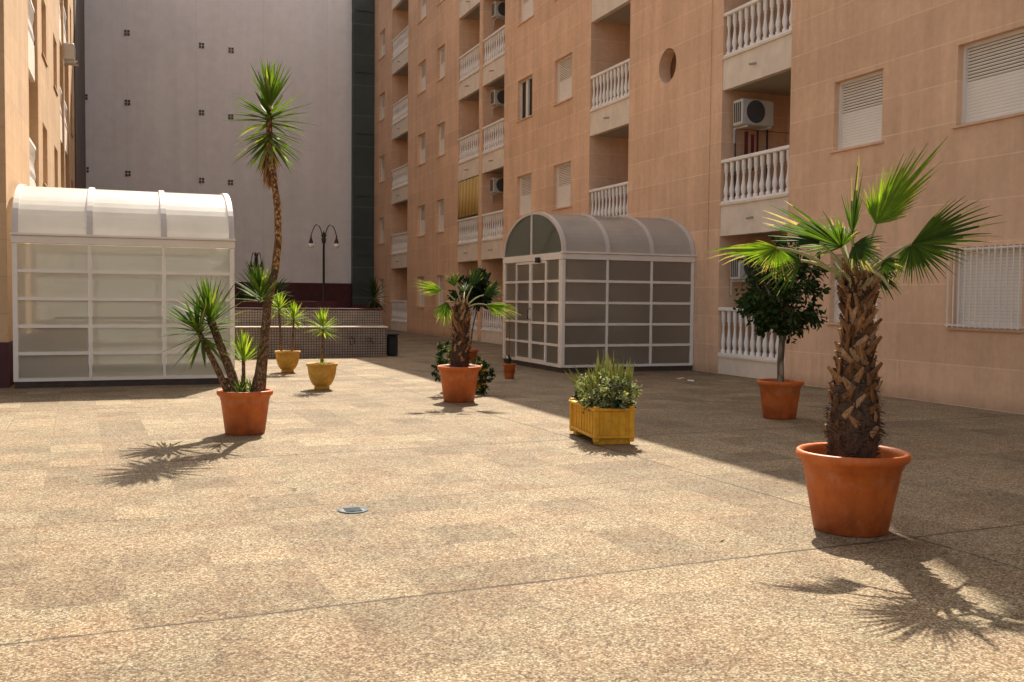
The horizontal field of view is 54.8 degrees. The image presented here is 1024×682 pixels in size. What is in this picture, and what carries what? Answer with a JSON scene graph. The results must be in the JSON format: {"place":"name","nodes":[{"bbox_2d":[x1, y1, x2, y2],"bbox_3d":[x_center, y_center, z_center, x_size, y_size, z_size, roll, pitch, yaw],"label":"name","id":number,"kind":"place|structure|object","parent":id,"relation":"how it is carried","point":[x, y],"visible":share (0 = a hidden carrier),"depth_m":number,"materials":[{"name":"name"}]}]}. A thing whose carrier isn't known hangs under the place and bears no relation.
{"place":"outdoors","nodes":[
{"label":"outdoors","id":0,"kind":"place"},
{"bbox_2d":[0,0,85,387],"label":"apartment building","id":1,"kind":"structure","parent":0,"point":[42,118],"depth_m":20.59,"materials":[{"name":"orange paint"}]},
{"bbox_2d":[61,43,78,65],"bbox_3d":[-12.659,-8.201,28.255,0.420,0.500,0.700,0,3,-21],"label":"air conditioner","id":2,"kind":"object","parent":1,"relation":"attached to","point":[69,50],"visible":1,"depth_m":27.96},
{"bbox_2d":[0,329,1023,681],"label":"ground","id":3,"kind":"structure","parent":0,"point":[504,529],"depth_m":5.91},
{"bbox_2d":[10,184,235,387],"bbox_3d":[-6.636,-0.986,17.134,3.380,3.260,3.400,0,3,-21],"label":"glass shelter","id":4,"kind":"object","parent":3,"relation":"on","point":[101,278],"visible":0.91,"depth_m":15.59,"materials":[{"name":"white glass"}]},
{"bbox_2d":[84,0,351,307],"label":"party wall building","id":5,"kind":"structure","parent":3,"relation":"on","point":[165,80],"depth_m":44.59,"materials":[{"name":"grey paint"}]},
{"bbox_2d":[156,56,316,435],"bbox_3d":[-2.948,-1.116,10.780,1.833,4.142,1.841,0,3,-21],"label":"potted yucca","id":6,"kind":"object","parent":3,"relation":"on","point":[244,409],"visible":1,"depth_m":10.35,"materials":[{"name":"plant"}]},
{"bbox_2d":[235,290,248,300],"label":"shade plant","id":7,"kind":"object","parent":3,"relation":"on","point":[241,295],"visible":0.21,"depth_m":31.91,"materials":[{"name":"green plant"}]},
{"bbox_2d":[250,252,261,299],"bbox_3d":[-10.342,-1.985,39.913,0.486,3.215,0.486,-2,3,-44],"label":"street lamp","id":8,"kind":"object","parent":3,"relation":"on","point":[256,258],"visible":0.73,"depth_m":39.84,"materials":[{"name":"black metal"}]},
{"bbox_2d":[263,270,290,300],"bbox_3d":[-7.503,-1.133,31.361,1.340,2.306,1.391,1,3,16],"label":"shade plant","id":9,"kind":"object","parent":3,"relation":"on","point":[277,287],"visible":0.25,"depth_m":31.30,"materials":[{"name":"green plant"}]},
{"bbox_2d":[271,290,309,372],"bbox_3d":[-4.285,-0.188,18.750,0.918,1.571,0.674,1,2,-1],"label":"potted yucca","id":10,"kind":"object","parent":3,"relation":"on","point":[287,361],"visible":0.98,"depth_m":18.67,"materials":[{"name":"plant"}]},
{"bbox_2d":[235,301,387,357],"bbox_3d":[-7.797,-0.397,25.928,7.640,1.300,6.830,0,3,-21],"label":"tiled planter","id":11,"kind":"object","parent":3,"relation":"on","point":[363,332],"visible":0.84,"depth_m":23.81,"materials":[{"name":"tile"}]},
{"bbox_2d":[305,308,339,389],"bbox_3d":[-2.951,0.097,15.408,0.638,1.317,0.667,0,3,-21],"label":"potted yucca","id":12,"kind":"object","parent":3,"relation":"on","point":[321,373],"visible":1,"depth_m":15.31,"materials":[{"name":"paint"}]},
{"bbox_2d":[308,224,339,300],"bbox_3d":[-5.898,-1.803,30.910,0.982,3.715,0.253,0,2,-4],"label":"street lamp","id":13,"kind":"object","parent":3,"relation":"on","point":[323,239],"visible":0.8,"depth_m":30.83,"materials":[{"name":"black metal"}]},
{"bbox_2d":[337,506,367,512],"bbox_3d":[-1.081,1.144,6.699,0.208,0.006,0.208,0,3,-21],"label":"drain cover","id":14,"kind":"object","parent":3,"relation":"on","point":[354,509],"visible":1,"depth_m":6.69,"materials":[{"name":"metal"}]},
{"bbox_2d":[351,0,374,307],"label":"stair tower","id":15,"kind":"structure","parent":3,"relation":"on","point":[362,160],"depth_m":46.47,"materials":[{"name":"green paint"}]},
{"bbox_2d":[360,277,388,309],"bbox_3d":[-4.260,-0.991,30.722,1.214,2.141,1.311,0,3,-21],"label":"plant","id":16,"kind":"object","parent":3,"relation":"on","point":[374,292],"visible":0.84,"depth_m":30.63,"materials":[{"name":"green plant"}]},
{"bbox_2d":[386,333,398,355],"bbox_3d":[-2.977,0.083,24.471,0.290,0.560,0.290,0,3,-21],"label":"litter bin","id":17,"kind":"object","parent":3,"relation":"on","point":[392,345],"visible":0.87,"depth_m":24.36,"materials":[{"name":"black plastic"}]},
{"bbox_2d":[431,340,495,394],"bbox_3d":[-0.790,0.406,14.911,0.998,0.859,0.887,0,3,-21],"label":"potted shrub","id":18,"kind":"object","parent":3,"relation":"on","point":[482,386],"visible":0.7,"depth_m":14.80,"materials":[{"name":"green plant"}]},
{"bbox_2d":[413,264,519,402],"bbox_3d":[-0.561,-0.120,13.865,1.476,1.930,0.889,2,3,24],"label":"potted palm","id":19,"kind":"object","parent":3,"relation":"on","point":[459,375],"visible":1,"depth_m":13.69,"materials":[{"name":"plant"}]},
{"bbox_2d":[447,267,499,363],"bbox_3d":[-0.805,-0.522,21.003,1.016,2.110,1.026,2,3,26],"label":"potted shrub","id":20,"kind":"object","parent":3,"relation":"on","point":[479,287],"visible":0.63,"depth_m":20.86,"materials":[{"name":"green plant"}]},
{"bbox_2d":[502,321,516,378],"bbox_3d":[-0.032,0.107,17.829,0.349,1.143,0.366,0,3,-21],"label":"potted plant","id":21,"kind":"object","parent":3,"relation":"on","point":[509,368],"visible":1,"depth_m":17.78,"materials":[{"name":"green plant"}]},
{"bbox_2d":[502,212,696,372],"bbox_3d":[1.743,-1.085,21.265,3.090,3.260,3.350,0,3,-21],"label":"glass shelter","id":22,"kind":"object","parent":3,"relation":"on","point":[579,289],"visible":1,"depth_m":19.94,"materials":[{"name":"grey glass"}]},
{"bbox_2d":[515,262,530,361],"bbox_3d":[0.249,-0.625,21.163,0.053,2.113,0.841,0,3,-21],"label":"door","id":23,"kind":"structure","parent":22,"relation":"in","point":[522,296],"depth_m":21.21,"materials":[{"name":"white metal"}]},
{"bbox_2d":[527,261,547,364],"bbox_3d":[0.521,-0.588,20.358,0.129,2.113,0.841,0,3,-21],"label":"door","id":24,"kind":"structure","parent":22,"relation":"in","point":[538,271],"depth_m":20.39,"materials":[{"name":"white metal"}]},
{"bbox_2d":[564,348,642,444],"bbox_3d":[0.881,0.549,10.122,0.770,0.944,1.153,0,3,-21],"label":"planter box","id":25,"kind":"object","parent":3,"relation":"on","point":[603,413],"visible":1,"depth_m":9.86,"materials":[{"name":"yellow paint"}]},
{"bbox_2d":[733,233,830,419],"bbox_3d":[3.263,-0.186,12.195,1.244,2.279,1.190,0,3,-21],"label":"potted tree","id":26,"kind":"object","parent":3,"relation":"on","point":[782,319],"visible":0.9,"depth_m":12.01,"materials":[{"name":"green plant"}]},
{"bbox_2d":[705,137,1002,537],"bbox_3d":[2.139,-0.060,6.342,1.323,2.512,1.279,0,3,-21],"label":"potted palm","id":27,"kind":"object","parent":3,"relation":"on","point":[853,469],"visible":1,"depth_m":6.13,"materials":[{"name":"plant"}]},
{"bbox_2d":[374,0,1023,414],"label":"apartment building","id":28,"kind":"structure","parent":0,"point":[618,108],"depth_m":19.53,"materials":[{"name":"orange paint"}]},
{"bbox_2d":[378,218,383,244],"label":"window","id":29,"kind":"structure","parent":28,"relation":"in","point":[382,219],"depth_m":45.81,"materials":[{"name":"white metal"}]},
{"bbox_2d":[378,155,384,183],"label":"window","id":30,"kind":"structure","parent":28,"relation":"in","point":[383,157],"depth_m":45.67,"materials":[{"name":"white metal"}]},
{"bbox_2d":[378,93,384,122],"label":"window","id":31,"kind":"structure","parent":28,"relation":"in","point":[383,96],"depth_m":45.51,"materials":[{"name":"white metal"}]},
{"bbox_2d":[378,31,384,60],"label":"window","id":32,"kind":"structure","parent":28,"relation":"in","point":[383,34],"depth_m":45.42,"materials":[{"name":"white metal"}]},
{"bbox_2d":[381,279,383,305],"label":"window","id":33,"kind":"structure","parent":28,"relation":"in","point":[382,286],"depth_m":45.88,"materials":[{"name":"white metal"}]},
{"bbox_2d":[416,277,424,307],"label":"window","id":34,"kind":"structure","parent":28,"relation":"in","point":[421,296],"depth_m":39.79,"materials":[{"name":"white metal"}]},
{"bbox_2d":[416,205,424,237],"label":"window","id":35,"kind":"structure","parent":28,"relation":"in","point":[422,208],"depth_m":39.58,"materials":[{"name":"white metal"}]},
{"bbox_2d":[416,134,425,166],"bbox_3d":[-3.534,-7.605,39.197,0.195,1.245,1.200,0,3,-21],"label":"window","id":36,"kind":"structure","parent":28,"relation":"in","point":[422,138],"depth_m":39.51,"materials":[{"name":"white metal"}]},
{"bbox_2d":[417,61,425,95],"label":"window","id":37,"kind":"structure","parent":28,"relation":"in","point":[423,66],"depth_m":39.31,"materials":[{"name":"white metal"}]},
{"bbox_2d":[417,0,425,24],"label":"window","id":38,"kind":"structure","parent":28,"relation":"in","point":[423,2],"depth_m":39.24,"materials":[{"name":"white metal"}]},
{"bbox_2d":[435,199,443,233],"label":"window","id":39,"kind":"structure","parent":28,"relation":"in","point":[441,203],"depth_m":37.16,"materials":[{"name":"white metal"}]},
{"bbox_2d":[437,275,443,308],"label":"window","id":40,"kind":"structure","parent":28,"relation":"in","point":[440,278],"depth_m":37.34,"materials":[{"name":"white metal"}]},
{"bbox_2d":[436,123,444,158],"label":"window","id":41,"kind":"structure","parent":28,"relation":"in","point":[441,127],"depth_m":37.10,"materials":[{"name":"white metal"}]},
{"bbox_2d":[436,46,444,82],"bbox_3d":[-2.573,-10.319,36.667,0.195,1.245,1.070,0,3,-21],"label":"window","id":42,"kind":"structure","parent":28,"relation":"in","point":[442,51],"depth_m":36.91,"materials":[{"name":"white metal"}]},
{"bbox_2d":[458,176,477,217],"bbox_3d":[-1.516,-4.920,33.867,0.109,1.270,2.183,0,3,-21],"label":"striped awning","id":43,"kind":"object","parent":28,"relation":"attached to","point":[468,199],"visible":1,"depth_m":33.80,"materials":[{"name":"yellow fabric"}]},
{"bbox_2d":[490,177,503,202],"bbox_3d":[-0.341,-4.942,32.444,0.746,0.800,0.460,0,3,-21],"label":"air conditioner","id":44,"kind":"object","parent":28,"relation":"attached to","point":[496,185],"visible":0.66,"depth_m":32.18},
{"bbox_2d":[491,89,503,115],"bbox_3d":[-0.314,-7.779,32.322,0.746,0.800,0.460,0,3,-21],"label":"air conditioner","id":45,"kind":"object","parent":28,"relation":"attached to","point":[497,97],"visible":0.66,"depth_m":32.06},
{"bbox_2d":[492,1,504,28],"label":"air conditioner","id":46,"kind":"object","parent":28,"relation":"attached to","point":[498,9],"visible":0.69,"depth_m":31.94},
{"bbox_2d":[515,174,530,217],"bbox_3d":[0.410,-4.281,29.079,0.195,1.215,1.250,0,3,-21],"label":"window","id":47,"kind":"structure","parent":28,"relation":"in","point":[525,181],"depth_m":29.29,"materials":[{"name":"white metal"}]},
{"bbox_2d":[516,76,532,122],"bbox_3d":[0.437,-7.108,28.957,0.195,1.215,1.250,0,3,-21],"label":"window","id":48,"kind":"structure","parent":28,"relation":"in","point":[526,85],"depth_m":29.11,"materials":[{"name":"glass"}]},
{"bbox_2d":[517,0,533,26],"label":"window","id":49,"kind":"structure","parent":28,"relation":"in","point":[527,5],"depth_m":29.05,"materials":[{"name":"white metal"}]},
{"bbox_2d":[551,162,570,210],"bbox_3d":[1.400,-4.161,26.527,0.195,1.215,1.250,0,3,-21],"label":"window","id":50,"kind":"structure","parent":28,"relation":"in","point":[563,196],"depth_m":26.70,"materials":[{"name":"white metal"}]},
{"bbox_2d":[552,54,572,106],"bbox_3d":[1.427,-6.988,26.405,0.195,1.215,1.250,0,3,-21],"label":"window","id":51,"kind":"structure","parent":28,"relation":"in","point":[564,65],"depth_m":26.56,"materials":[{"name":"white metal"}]},
{"bbox_2d":[670,54,675,78],"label":"round window","id":52,"kind":"structure","parent":28,"relation":"in","point":[673,63],"depth_m":21.58,"materials":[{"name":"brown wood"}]},
{"bbox_2d":[730,254,769,294],"bbox_3d":[4.650,-1.296,19.382,0.746,0.800,0.460,0,3,-21],"label":"air conditioner","id":53,"kind":"object","parent":28,"relation":"attached to","point":[738,271],"visible":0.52,"depth_m":19.15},
{"bbox_2d":[733,98,773,143],"bbox_3d":[4.679,-4.273,19.253,0.746,0.800,0.460,0,3,-21],"label":"air conditioner","id":54,"kind":"object","parent":28,"relation":"attached to","point":[754,113],"visible":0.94,"depth_m":19.06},
{"bbox_2d":[741,129,783,169],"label":"drying towels","id":55,"kind":"object","parent":28,"relation":"hanging from","point":[746,143],"visible":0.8,"depth_m":19.31,"materials":[{"name":"red fabric"}]},
{"bbox_2d":[825,253,878,326],"bbox_3d":[5.545,-0.828,15.891,0.195,1.155,1.230,0,3,-21],"label":"window","id":56,"kind":"structure","parent":28,"relation":"in","point":[836,312],"depth_m":16.37,"materials":[{"name":"white metal"}]},
{"bbox_2d":[829,70,883,153],"bbox_3d":[5.572,-3.655,15.769,0.195,1.155,1.230,0,3,-21],"label":"window","id":57,"kind":"structure","parent":28,"relation":"in","point":[860,98],"depth_m":15.85,"materials":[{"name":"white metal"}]},
{"bbox_2d":[945,244,1023,332],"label":"window","id":58,"kind":"structure","parent":28,"relation":"in","point":[989,284],"depth_m":13.44,"materials":[{"name":"white metal"}]},
{"bbox_2d":[951,28,1023,128],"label":"window","id":59,"kind":"structure","parent":28,"relation":"in","point":[993,68],"depth_m":13.42,"materials":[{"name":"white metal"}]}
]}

